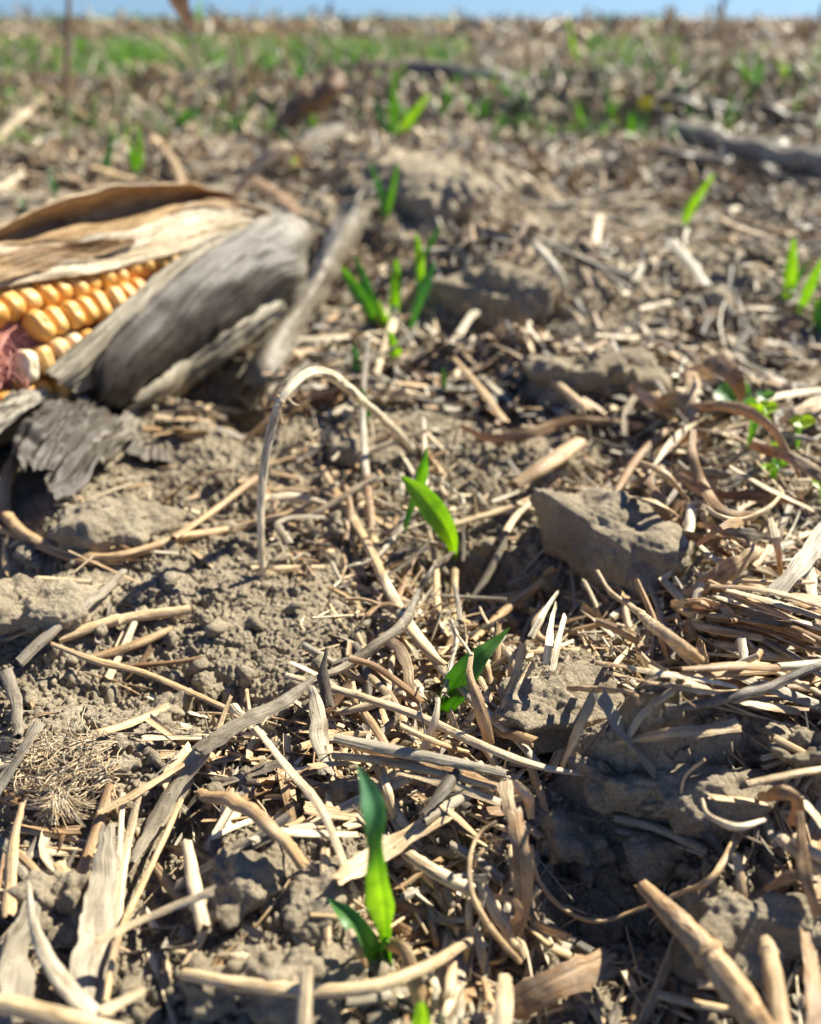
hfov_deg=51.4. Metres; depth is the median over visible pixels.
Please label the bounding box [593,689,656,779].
ribbed strip
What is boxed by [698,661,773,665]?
stacked straw
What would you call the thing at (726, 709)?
stacked straw
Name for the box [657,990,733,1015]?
straw stalk
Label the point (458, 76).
grass tuft
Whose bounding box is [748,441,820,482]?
curled leaf
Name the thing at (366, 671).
leaf scrap
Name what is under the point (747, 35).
dead stem
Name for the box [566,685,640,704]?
rootlet
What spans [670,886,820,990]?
soil clod
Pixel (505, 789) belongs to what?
curled strip
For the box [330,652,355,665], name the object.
leaf scrap
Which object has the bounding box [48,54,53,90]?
dead stem
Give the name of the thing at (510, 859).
straw sliver
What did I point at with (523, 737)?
leaf scrap
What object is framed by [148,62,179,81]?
dead stem
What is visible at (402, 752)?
straw stalk
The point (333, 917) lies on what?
rootlet
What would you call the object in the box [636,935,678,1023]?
straw sliver
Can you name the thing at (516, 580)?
straw sliver
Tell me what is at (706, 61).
grass tuft
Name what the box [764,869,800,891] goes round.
brown leaf
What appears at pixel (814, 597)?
stacked straw
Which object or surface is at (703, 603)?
heaped leaf
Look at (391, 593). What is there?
straw stalk
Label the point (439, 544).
straw piece
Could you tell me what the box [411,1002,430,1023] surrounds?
sprout
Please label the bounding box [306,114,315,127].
grass tuft
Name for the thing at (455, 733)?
straw stalk
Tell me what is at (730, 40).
dead stem
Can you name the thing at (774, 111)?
corn stalk
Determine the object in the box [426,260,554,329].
soil clod
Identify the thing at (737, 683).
stacked straw
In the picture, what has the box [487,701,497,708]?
straw sliver
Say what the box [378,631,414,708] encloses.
bent leaf
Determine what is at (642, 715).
grey twig
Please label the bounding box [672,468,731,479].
heaped leaf
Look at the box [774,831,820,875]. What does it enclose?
straw stalk
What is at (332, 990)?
straw stalk
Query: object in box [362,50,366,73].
dead stem
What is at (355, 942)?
chopped straw
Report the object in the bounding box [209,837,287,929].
soil clod
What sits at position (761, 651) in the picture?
leaf scrap
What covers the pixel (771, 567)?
heaped leaf
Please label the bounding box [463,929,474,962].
chopped straw
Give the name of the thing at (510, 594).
straw sliver
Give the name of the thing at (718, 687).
stacked straw
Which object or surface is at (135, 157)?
sprout
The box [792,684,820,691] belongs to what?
stacked straw
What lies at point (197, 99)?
dead stem
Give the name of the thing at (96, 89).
dead stem
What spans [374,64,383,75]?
grass tuft
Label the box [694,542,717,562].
straw strip
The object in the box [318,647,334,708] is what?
dark leaf tip
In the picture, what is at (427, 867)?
straw tube
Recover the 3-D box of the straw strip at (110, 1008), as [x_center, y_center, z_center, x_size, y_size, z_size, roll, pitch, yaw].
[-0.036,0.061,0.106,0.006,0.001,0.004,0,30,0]
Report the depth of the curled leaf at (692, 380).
0.27 m
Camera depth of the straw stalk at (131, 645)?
0.19 m
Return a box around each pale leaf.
[308,684,333,775]
[679,362,716,383]
[777,395,820,424]
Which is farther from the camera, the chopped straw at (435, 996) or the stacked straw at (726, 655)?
the stacked straw at (726, 655)
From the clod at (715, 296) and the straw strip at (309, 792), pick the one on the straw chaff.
the straw strip at (309, 792)
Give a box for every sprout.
[7,85,14,104]
[19,197,25,213]
[49,168,56,196]
[100,134,114,177]
[127,126,142,176]
[170,105,200,126]
[194,0,200,24]
[328,766,394,963]
[340,256,387,329]
[352,345,361,371]
[360,387,370,427]
[369,162,398,221]
[373,68,429,135]
[387,331,401,356]
[388,259,400,321]
[401,448,427,534]
[401,475,457,560]
[408,225,439,328]
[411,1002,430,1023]
[438,627,509,717]
[441,368,446,394]
[567,20,579,62]
[576,94,585,119]
[626,117,633,140]
[681,174,714,224]
[726,85,751,129]
[783,239,810,299]
[796,259,820,311]
[812,298,820,332]
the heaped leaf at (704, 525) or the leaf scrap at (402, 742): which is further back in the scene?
the heaped leaf at (704, 525)
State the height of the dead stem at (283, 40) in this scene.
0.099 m
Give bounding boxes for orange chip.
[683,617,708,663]
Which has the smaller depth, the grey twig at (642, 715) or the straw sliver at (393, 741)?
the grey twig at (642, 715)
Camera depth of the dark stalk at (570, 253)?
0.41 m
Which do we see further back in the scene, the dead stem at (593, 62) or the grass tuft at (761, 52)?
the grass tuft at (761, 52)
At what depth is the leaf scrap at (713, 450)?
0.24 m
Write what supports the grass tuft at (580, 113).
on the ground
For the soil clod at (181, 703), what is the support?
on the ground
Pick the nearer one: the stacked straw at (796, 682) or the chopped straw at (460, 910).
the chopped straw at (460, 910)
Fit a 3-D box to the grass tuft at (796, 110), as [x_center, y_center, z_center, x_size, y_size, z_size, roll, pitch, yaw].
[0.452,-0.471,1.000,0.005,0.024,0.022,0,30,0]
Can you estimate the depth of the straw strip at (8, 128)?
0.99 m
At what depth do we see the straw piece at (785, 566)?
0.19 m
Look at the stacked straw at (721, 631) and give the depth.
0.17 m
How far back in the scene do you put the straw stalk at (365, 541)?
0.23 m
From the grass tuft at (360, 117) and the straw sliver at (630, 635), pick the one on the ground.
the grass tuft at (360, 117)
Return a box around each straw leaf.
[466,652,494,744]
[616,718,741,743]
[682,543,763,598]
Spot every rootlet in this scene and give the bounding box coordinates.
[310,912,379,939]
[345,524,404,568]
[349,474,402,489]
[428,474,465,507]
[440,618,461,697]
[528,829,747,923]
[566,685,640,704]
[680,759,705,793]
[706,491,784,521]
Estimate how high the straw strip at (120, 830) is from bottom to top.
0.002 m
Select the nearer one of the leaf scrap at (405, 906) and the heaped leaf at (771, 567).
the leaf scrap at (405, 906)
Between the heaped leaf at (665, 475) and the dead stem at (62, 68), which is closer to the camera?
the heaped leaf at (665, 475)
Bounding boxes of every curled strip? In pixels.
[497,780,516,824]
[512,780,534,818]
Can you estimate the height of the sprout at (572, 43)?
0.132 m
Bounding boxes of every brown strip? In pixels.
[250,176,302,214]
[507,807,533,937]
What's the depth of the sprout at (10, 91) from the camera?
1.25 m
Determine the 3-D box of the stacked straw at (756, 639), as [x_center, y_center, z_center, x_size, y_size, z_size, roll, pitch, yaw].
[0.065,0.024,0.174,0.018,0.003,0.009,0,30,0]
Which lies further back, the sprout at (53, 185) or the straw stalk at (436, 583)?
the sprout at (53, 185)
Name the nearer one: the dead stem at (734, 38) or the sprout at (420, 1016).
the sprout at (420, 1016)
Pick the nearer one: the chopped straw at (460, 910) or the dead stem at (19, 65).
the chopped straw at (460, 910)
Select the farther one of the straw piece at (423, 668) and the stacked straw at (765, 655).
the straw piece at (423, 668)
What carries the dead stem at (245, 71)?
on the straw litter
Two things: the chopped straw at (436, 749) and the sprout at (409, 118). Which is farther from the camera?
the sprout at (409, 118)
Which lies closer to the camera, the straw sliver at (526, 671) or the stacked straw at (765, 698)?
the stacked straw at (765, 698)
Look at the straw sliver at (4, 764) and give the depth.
0.15 m
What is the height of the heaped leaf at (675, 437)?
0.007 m
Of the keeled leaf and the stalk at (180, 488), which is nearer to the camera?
the keeled leaf
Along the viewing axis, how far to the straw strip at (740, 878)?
0.12 m
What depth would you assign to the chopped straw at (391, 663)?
0.18 m
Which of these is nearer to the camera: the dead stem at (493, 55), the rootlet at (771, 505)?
the rootlet at (771, 505)
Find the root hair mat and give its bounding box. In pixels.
[0,708,131,830]
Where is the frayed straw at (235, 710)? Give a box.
[228,703,255,732]
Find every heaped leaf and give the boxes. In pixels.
[628,382,670,419]
[630,496,683,519]
[639,461,689,500]
[646,479,670,520]
[648,418,701,472]
[650,391,661,398]
[653,378,687,423]
[670,597,742,614]
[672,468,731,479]
[674,472,727,506]
[680,432,714,444]
[682,531,731,557]
[682,588,716,601]
[683,500,712,510]
[684,599,715,612]
[695,522,739,546]
[696,518,750,546]
[708,594,748,603]
[709,558,743,590]
[712,584,768,592]
[716,526,771,540]
[717,490,803,504]
[717,601,733,614]
[718,534,744,550]
[719,602,750,644]
[726,548,777,573]
[747,558,817,567]
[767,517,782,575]
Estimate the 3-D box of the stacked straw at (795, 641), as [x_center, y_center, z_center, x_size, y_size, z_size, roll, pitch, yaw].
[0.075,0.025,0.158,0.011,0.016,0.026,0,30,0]
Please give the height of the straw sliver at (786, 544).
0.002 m
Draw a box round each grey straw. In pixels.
[612,812,712,855]
[614,826,707,856]
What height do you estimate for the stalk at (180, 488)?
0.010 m
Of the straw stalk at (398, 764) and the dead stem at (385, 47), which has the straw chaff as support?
the straw stalk at (398, 764)
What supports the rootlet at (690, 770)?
on the soil clod at (684, 813)
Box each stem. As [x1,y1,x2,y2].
[0,525,123,564]
[9,46,27,92]
[15,52,20,90]
[18,72,34,103]
[23,53,31,83]
[35,40,45,92]
[47,25,63,52]
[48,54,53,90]
[54,52,72,95]
[60,78,73,100]
[63,0,70,86]
[70,65,106,102]
[79,58,96,94]
[85,13,99,54]
[96,50,126,95]
[101,25,104,73]
[106,58,121,103]
[131,19,204,90]
[139,32,158,57]
[141,57,168,97]
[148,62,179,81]
[159,15,161,58]
[181,28,187,53]
[192,29,200,113]
[226,43,230,81]
[230,24,240,107]
[234,13,254,91]
[238,14,245,37]
[244,48,247,79]
[257,366,418,578]
[268,16,292,84]
[269,27,291,53]
[311,16,322,71]
[323,30,329,46]
[360,335,381,581]
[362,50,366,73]
[366,49,385,84]
[371,24,395,74]
[389,39,424,76]
[398,20,402,69]
[422,29,428,59]
[427,14,446,44]
[431,16,442,42]
[447,42,454,64]
[455,633,472,655]
[467,33,495,87]
[491,21,500,67]
[492,18,500,45]
[515,22,535,75]
[551,21,577,74]
[590,51,595,69]
[600,47,614,67]
[613,14,635,65]
[618,28,642,72]
[620,18,663,61]
[641,55,643,69]
[646,39,653,76]
[653,30,667,63]
[662,4,676,80]
[694,9,725,85]
[706,4,710,61]
[714,0,725,36]
[714,4,727,71]
[717,27,720,65]
[723,23,741,60]
[728,24,746,50]
[741,38,748,79]
[745,21,752,49]
[756,19,775,57]
[804,23,814,68]
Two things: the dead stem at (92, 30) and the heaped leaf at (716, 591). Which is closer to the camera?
the heaped leaf at (716, 591)
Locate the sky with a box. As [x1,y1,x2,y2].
[0,0,820,17]
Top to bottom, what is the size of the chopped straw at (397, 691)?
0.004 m
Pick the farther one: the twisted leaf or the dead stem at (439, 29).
the dead stem at (439, 29)
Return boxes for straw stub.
[181,839,210,932]
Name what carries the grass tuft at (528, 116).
on the straw litter
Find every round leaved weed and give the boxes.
[714,381,758,404]
[747,390,777,451]
[761,441,786,485]
[789,415,815,450]
[812,479,820,499]
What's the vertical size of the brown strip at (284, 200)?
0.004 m
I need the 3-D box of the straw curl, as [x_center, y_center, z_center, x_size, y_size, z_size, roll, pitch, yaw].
[0.048,0.044,0.126,0.007,0.005,0.009,0,30,0]
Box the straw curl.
[700,798,765,830]
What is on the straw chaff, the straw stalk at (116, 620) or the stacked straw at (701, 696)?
the stacked straw at (701, 696)
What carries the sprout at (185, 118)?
on the ground
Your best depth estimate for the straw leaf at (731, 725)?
0.14 m
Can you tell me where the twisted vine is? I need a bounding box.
[0,453,317,561]
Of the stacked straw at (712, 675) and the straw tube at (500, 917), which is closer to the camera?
the straw tube at (500, 917)
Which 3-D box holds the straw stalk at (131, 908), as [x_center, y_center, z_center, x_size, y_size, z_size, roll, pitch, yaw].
[-0.040,0.057,0.129,0.004,0.004,0.036,0,30,0]
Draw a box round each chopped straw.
[346,928,367,968]
[348,679,359,715]
[360,708,388,742]
[378,707,392,730]
[378,766,397,818]
[386,652,394,689]
[393,684,402,704]
[414,679,428,703]
[420,874,455,899]
[427,972,443,1006]
[430,737,440,776]
[430,919,440,950]
[431,977,437,1011]
[439,985,459,1023]
[442,887,459,916]
[443,740,469,760]
[444,960,457,1017]
[455,999,465,1023]
[456,903,464,917]
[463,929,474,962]
[464,649,492,700]
[464,970,467,987]
[465,896,472,932]
[467,1000,477,1023]
[471,924,492,979]
[475,883,487,934]
[479,641,492,684]
[480,973,494,1019]
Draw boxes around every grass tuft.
[211,94,250,135]
[255,109,276,125]
[289,50,306,83]
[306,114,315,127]
[311,54,323,77]
[341,58,359,80]
[349,105,370,124]
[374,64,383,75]
[389,56,405,82]
[397,99,413,125]
[433,92,451,116]
[444,81,468,107]
[451,65,464,82]
[458,86,497,123]
[464,61,498,85]
[466,69,501,87]
[498,81,513,101]
[514,70,527,80]
[518,61,527,74]
[518,86,532,107]
[525,107,537,129]
[573,97,607,127]
[598,62,631,80]
[601,53,626,75]
[605,83,622,124]
[624,108,649,129]
[655,58,676,86]
[692,49,712,68]
[726,48,770,78]
[746,51,794,94]
[757,41,768,58]
[775,58,806,78]
[792,101,798,113]
[805,55,817,84]
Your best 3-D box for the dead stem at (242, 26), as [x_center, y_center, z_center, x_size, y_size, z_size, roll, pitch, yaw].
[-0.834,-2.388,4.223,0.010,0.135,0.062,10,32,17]
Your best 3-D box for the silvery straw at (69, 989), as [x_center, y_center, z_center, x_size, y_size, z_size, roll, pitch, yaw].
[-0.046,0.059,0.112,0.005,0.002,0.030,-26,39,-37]
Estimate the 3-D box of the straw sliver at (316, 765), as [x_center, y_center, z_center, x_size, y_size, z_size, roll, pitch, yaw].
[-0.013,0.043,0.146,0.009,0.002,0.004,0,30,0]
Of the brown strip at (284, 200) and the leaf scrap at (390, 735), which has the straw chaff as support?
the leaf scrap at (390, 735)
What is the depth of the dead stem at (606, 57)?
1.31 m
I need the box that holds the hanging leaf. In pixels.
[168,0,199,34]
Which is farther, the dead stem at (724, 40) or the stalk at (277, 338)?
the dead stem at (724, 40)
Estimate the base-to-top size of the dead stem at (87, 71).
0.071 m
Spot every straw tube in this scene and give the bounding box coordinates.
[401,847,475,896]
[476,882,529,960]
[508,437,586,489]
[550,379,592,415]
[646,495,668,511]
[669,498,684,523]
[682,502,696,546]
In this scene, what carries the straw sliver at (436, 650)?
on the straw chaff
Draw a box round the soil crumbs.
[0,122,820,1023]
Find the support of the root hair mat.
on the ground
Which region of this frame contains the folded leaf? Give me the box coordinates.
[384,938,430,1008]
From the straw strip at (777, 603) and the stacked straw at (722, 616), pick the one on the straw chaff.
the stacked straw at (722, 616)
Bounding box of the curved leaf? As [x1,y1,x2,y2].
[460,415,622,442]
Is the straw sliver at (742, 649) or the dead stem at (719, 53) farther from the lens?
the dead stem at (719, 53)
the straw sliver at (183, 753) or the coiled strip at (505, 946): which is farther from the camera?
the straw sliver at (183, 753)
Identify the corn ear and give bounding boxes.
[0,182,316,504]
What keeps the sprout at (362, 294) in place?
on the straw litter
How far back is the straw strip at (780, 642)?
0.17 m
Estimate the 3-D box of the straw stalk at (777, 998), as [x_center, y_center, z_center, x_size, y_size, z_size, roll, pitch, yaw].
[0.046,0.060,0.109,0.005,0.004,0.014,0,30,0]
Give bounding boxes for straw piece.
[244,480,273,491]
[301,474,378,522]
[301,485,345,502]
[325,680,352,715]
[331,451,339,461]
[342,484,353,544]
[376,656,388,664]
[378,529,444,546]
[395,721,470,754]
[402,661,457,673]
[419,872,491,884]
[420,786,488,825]
[428,594,507,601]
[432,785,472,812]
[439,472,448,497]
[447,840,506,887]
[451,582,461,622]
[479,606,493,631]
[502,500,531,534]
[624,450,674,467]
[634,579,673,665]
[668,644,698,665]
[671,572,701,619]
[692,567,726,593]
[728,614,741,622]
[737,550,788,569]
[752,545,771,568]
[759,453,764,464]
[764,430,815,441]
[810,670,820,686]
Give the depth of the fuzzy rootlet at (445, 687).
0.18 m
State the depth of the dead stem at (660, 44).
1.33 m
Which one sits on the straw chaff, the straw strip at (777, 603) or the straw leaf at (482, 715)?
the straw leaf at (482, 715)
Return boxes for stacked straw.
[679,621,778,641]
[680,607,767,624]
[683,679,801,714]
[690,670,792,678]
[692,621,762,638]
[695,686,820,699]
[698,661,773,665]
[701,676,811,689]
[702,675,767,686]
[706,579,801,620]
[706,652,791,661]
[708,617,814,632]
[713,639,810,659]
[713,679,811,692]
[714,706,765,719]
[715,647,817,658]
[717,594,820,643]
[725,648,820,695]
[727,580,804,603]
[731,675,820,710]
[733,608,783,626]
[733,625,820,677]
[735,578,814,584]
[735,614,820,636]
[744,583,820,613]
[751,693,820,701]
[753,700,819,712]
[755,630,809,641]
[763,634,818,647]
[765,613,820,634]
[767,633,820,657]
[772,629,811,643]
[788,592,820,601]
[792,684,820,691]
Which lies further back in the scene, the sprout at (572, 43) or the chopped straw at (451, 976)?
the sprout at (572, 43)
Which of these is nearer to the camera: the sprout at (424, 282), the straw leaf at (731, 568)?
the straw leaf at (731, 568)
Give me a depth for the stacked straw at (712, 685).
0.14 m
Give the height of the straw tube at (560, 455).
0.006 m
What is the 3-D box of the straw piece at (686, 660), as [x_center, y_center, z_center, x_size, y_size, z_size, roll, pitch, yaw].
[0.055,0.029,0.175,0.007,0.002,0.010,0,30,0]
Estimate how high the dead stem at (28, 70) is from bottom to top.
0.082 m
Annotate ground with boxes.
[0,18,820,1023]
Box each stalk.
[0,993,120,1023]
[7,630,27,640]
[18,849,40,870]
[50,641,230,713]
[56,605,191,643]
[91,625,174,658]
[102,798,183,1003]
[160,468,233,504]
[170,474,257,540]
[179,936,473,998]
[195,788,308,870]
[237,199,378,389]
[272,68,345,139]
[284,672,583,776]
[287,123,348,151]
[319,466,391,607]
[331,733,508,777]
[331,751,496,790]
[342,61,614,113]
[379,573,447,677]
[396,614,447,666]
[421,418,427,486]
[426,530,442,619]
[446,567,458,654]
[454,496,529,526]
[457,688,540,762]
[469,578,546,642]
[517,13,533,62]
[532,234,631,277]
[613,428,668,489]
[624,96,820,128]
[634,878,776,1023]
[641,433,685,487]
[654,147,820,192]
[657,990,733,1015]
[658,116,820,180]
[662,661,820,711]
[690,571,707,618]
[697,978,714,988]
[745,766,820,786]
[758,935,791,1023]
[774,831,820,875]
[789,833,820,863]
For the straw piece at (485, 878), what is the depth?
0.13 m
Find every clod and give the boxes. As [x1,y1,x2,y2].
[0,573,106,641]
[2,869,89,947]
[46,495,181,552]
[145,687,196,721]
[176,938,358,1023]
[191,670,225,705]
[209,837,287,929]
[279,855,346,948]
[315,775,359,803]
[328,429,405,473]
[394,171,491,229]
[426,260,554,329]
[491,660,624,753]
[522,347,671,411]
[529,487,694,610]
[530,809,616,888]
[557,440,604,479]
[568,746,656,816]
[619,830,697,886]
[641,761,799,843]
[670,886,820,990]
[701,288,732,313]
[747,712,820,797]
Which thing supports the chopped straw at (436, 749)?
on the straw chaff
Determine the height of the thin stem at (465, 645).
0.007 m
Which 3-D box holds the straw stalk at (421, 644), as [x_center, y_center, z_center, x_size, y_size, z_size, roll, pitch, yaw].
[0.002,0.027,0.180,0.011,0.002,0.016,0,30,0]
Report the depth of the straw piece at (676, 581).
0.19 m
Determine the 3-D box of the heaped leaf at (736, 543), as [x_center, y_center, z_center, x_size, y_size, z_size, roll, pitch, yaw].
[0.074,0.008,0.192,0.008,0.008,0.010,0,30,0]
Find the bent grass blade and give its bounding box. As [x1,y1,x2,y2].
[231,142,303,197]
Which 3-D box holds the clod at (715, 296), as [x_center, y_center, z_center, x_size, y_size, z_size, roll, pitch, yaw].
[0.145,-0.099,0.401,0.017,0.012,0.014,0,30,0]
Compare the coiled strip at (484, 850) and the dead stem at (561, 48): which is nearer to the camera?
the coiled strip at (484, 850)
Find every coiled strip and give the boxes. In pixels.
[467,820,521,964]
[473,844,492,868]
[493,894,523,924]
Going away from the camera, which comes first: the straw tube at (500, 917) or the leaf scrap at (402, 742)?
the straw tube at (500, 917)
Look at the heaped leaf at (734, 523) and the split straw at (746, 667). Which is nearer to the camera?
the split straw at (746, 667)
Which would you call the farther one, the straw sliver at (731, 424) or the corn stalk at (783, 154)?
the corn stalk at (783, 154)
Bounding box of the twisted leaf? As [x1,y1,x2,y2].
[315,551,454,680]
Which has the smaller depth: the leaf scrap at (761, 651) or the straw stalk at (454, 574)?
the leaf scrap at (761, 651)
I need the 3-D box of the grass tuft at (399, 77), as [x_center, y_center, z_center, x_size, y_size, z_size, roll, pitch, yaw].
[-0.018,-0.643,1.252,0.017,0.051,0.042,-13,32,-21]
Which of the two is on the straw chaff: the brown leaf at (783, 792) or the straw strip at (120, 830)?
the brown leaf at (783, 792)
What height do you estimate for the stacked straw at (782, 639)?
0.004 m
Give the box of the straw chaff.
[0,215,820,1023]
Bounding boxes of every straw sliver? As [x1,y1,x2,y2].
[0,760,20,768]
[69,550,151,587]
[157,747,189,789]
[210,694,232,757]
[298,472,372,476]
[307,761,360,769]
[325,744,337,780]
[331,694,390,715]
[339,580,372,593]
[356,428,428,458]
[369,725,416,771]
[373,707,408,740]
[387,538,431,576]
[405,643,452,692]
[432,642,448,661]
[432,855,448,915]
[432,908,459,935]
[453,611,484,619]
[461,589,525,599]
[478,959,526,971]
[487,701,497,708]
[495,809,525,850]
[498,661,534,721]
[507,563,542,584]
[508,844,512,884]
[527,767,557,865]
[595,618,642,644]
[609,601,638,619]
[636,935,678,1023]
[658,570,674,582]
[706,418,747,434]
[737,638,747,659]
[766,540,794,559]
[801,633,820,647]
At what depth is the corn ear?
0.29 m
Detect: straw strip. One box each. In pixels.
[0,102,56,139]
[0,171,29,189]
[2,799,26,917]
[92,885,215,945]
[98,760,189,813]
[99,986,147,1016]
[112,781,144,940]
[117,792,124,870]
[151,133,185,182]
[252,725,346,865]
[264,828,359,836]
[295,965,313,1023]
[299,328,402,343]
[320,847,330,948]
[330,808,454,884]
[338,744,500,784]
[367,674,420,742]
[373,305,397,374]
[396,770,500,806]
[420,697,439,750]
[430,908,456,1023]
[439,803,478,839]
[444,892,475,1023]
[450,283,568,344]
[451,357,508,421]
[475,372,525,412]
[494,642,525,723]
[494,973,512,1023]
[531,240,568,289]
[560,690,598,767]
[592,212,603,245]
[593,191,659,201]
[601,737,704,747]
[663,238,711,285]
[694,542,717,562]
[698,609,813,644]
[708,794,768,805]
[709,584,820,607]
[713,596,820,630]
[713,624,820,652]
[725,589,820,619]
[729,464,813,511]
[731,853,746,897]
[756,387,820,402]
[767,522,820,598]
[799,793,820,827]
[800,927,820,1023]
[803,564,817,594]
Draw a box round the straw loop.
[735,636,772,662]
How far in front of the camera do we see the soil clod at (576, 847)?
0.14 m
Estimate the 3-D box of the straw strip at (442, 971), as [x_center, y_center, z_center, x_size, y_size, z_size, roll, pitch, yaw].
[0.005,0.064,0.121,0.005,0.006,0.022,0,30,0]
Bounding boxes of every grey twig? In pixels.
[0,668,23,740]
[0,721,44,794]
[15,568,126,667]
[626,688,675,739]
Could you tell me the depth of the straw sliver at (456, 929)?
0.13 m
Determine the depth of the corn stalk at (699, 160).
0.78 m
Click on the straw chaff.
(408, 929)
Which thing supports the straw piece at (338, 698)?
on the straw chaff
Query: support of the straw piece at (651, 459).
on the straw chaff
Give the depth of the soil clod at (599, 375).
0.29 m
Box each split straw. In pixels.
[594,661,737,687]
[604,671,736,694]
[679,663,786,671]
[775,659,820,670]
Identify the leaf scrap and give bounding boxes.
[269,492,337,511]
[274,515,325,544]
[286,767,308,781]
[290,508,328,518]
[312,776,342,790]
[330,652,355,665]
[337,424,354,437]
[344,597,395,615]
[348,654,432,716]
[351,641,373,695]
[354,636,404,668]
[364,602,405,615]
[371,731,416,743]
[376,671,418,707]
[390,869,425,919]
[396,719,417,746]
[419,768,462,814]
[491,724,537,747]
[531,606,566,650]
[612,647,628,670]
[621,597,647,651]
[671,447,728,454]
[757,645,765,660]
[776,567,792,614]
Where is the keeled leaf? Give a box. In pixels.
[595,569,704,664]
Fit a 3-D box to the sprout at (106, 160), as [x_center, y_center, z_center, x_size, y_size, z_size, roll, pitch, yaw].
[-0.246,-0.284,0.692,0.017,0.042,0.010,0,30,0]
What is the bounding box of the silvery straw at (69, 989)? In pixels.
[26,881,122,1023]
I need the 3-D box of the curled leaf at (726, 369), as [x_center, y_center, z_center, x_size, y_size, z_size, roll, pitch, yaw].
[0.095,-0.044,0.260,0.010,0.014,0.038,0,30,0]
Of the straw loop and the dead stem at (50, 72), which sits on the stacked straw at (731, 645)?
the straw loop
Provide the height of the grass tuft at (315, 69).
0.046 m
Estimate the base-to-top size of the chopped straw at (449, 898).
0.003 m
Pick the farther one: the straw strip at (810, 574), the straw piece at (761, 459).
the straw piece at (761, 459)
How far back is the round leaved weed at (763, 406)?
0.24 m
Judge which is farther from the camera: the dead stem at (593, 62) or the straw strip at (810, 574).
the dead stem at (593, 62)
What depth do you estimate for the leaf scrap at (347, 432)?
0.27 m
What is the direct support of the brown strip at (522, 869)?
on the straw chaff
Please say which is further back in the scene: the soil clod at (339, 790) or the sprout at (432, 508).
the sprout at (432, 508)
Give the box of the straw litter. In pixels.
[0,0,820,455]
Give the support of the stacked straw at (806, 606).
on the heaped leaf at (731, 597)
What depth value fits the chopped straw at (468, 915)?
0.13 m
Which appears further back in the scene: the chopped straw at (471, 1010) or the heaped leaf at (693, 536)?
the heaped leaf at (693, 536)
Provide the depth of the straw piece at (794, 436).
0.24 m
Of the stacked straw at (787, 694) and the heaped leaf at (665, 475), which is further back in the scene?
the heaped leaf at (665, 475)
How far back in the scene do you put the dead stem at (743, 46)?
1.12 m
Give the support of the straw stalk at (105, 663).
on the ground
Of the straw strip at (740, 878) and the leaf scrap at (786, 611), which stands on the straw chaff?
the leaf scrap at (786, 611)
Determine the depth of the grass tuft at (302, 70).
1.25 m
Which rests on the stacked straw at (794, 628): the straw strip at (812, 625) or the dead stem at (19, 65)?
the straw strip at (812, 625)
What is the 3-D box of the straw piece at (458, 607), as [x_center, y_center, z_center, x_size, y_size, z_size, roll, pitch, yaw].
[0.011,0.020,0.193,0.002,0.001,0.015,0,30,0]
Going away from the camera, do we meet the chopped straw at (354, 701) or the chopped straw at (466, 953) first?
the chopped straw at (466, 953)
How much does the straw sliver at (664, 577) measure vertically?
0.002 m
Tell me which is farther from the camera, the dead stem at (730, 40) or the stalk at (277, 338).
the dead stem at (730, 40)
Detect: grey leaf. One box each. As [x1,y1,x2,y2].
[129,735,210,862]
[192,675,314,755]
[647,391,698,420]
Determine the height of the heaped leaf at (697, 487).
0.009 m
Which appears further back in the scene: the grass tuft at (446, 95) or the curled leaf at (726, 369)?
the grass tuft at (446, 95)
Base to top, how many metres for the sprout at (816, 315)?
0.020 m
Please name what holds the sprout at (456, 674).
on the ground
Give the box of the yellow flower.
[638,95,652,122]
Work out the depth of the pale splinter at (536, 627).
0.16 m
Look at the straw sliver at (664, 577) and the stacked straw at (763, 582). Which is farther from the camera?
the straw sliver at (664, 577)
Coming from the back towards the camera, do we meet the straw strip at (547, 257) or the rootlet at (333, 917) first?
the straw strip at (547, 257)
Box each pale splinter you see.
[528,591,557,639]
[542,601,556,664]
[550,613,566,670]
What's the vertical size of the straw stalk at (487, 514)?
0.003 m
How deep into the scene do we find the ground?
0.22 m
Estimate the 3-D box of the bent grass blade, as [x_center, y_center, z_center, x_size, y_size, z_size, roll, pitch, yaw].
[-0.098,-0.241,0.597,0.063,0.033,0.010,-26,39,-38]
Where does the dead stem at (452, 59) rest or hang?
on the ground
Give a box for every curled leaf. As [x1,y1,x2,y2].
[683,364,700,420]
[684,400,800,477]
[688,428,756,516]
[702,355,745,401]
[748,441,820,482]
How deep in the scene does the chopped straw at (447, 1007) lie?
0.11 m
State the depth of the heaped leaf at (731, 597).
0.18 m
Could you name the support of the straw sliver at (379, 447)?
on the straw chaff
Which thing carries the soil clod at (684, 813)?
on the ground
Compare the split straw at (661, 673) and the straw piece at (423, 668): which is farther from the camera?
the straw piece at (423, 668)
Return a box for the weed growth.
[0,10,820,147]
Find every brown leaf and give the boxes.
[757,784,804,826]
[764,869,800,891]
[795,811,820,918]
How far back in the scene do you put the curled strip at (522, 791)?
0.13 m
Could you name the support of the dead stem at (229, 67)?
on the ground

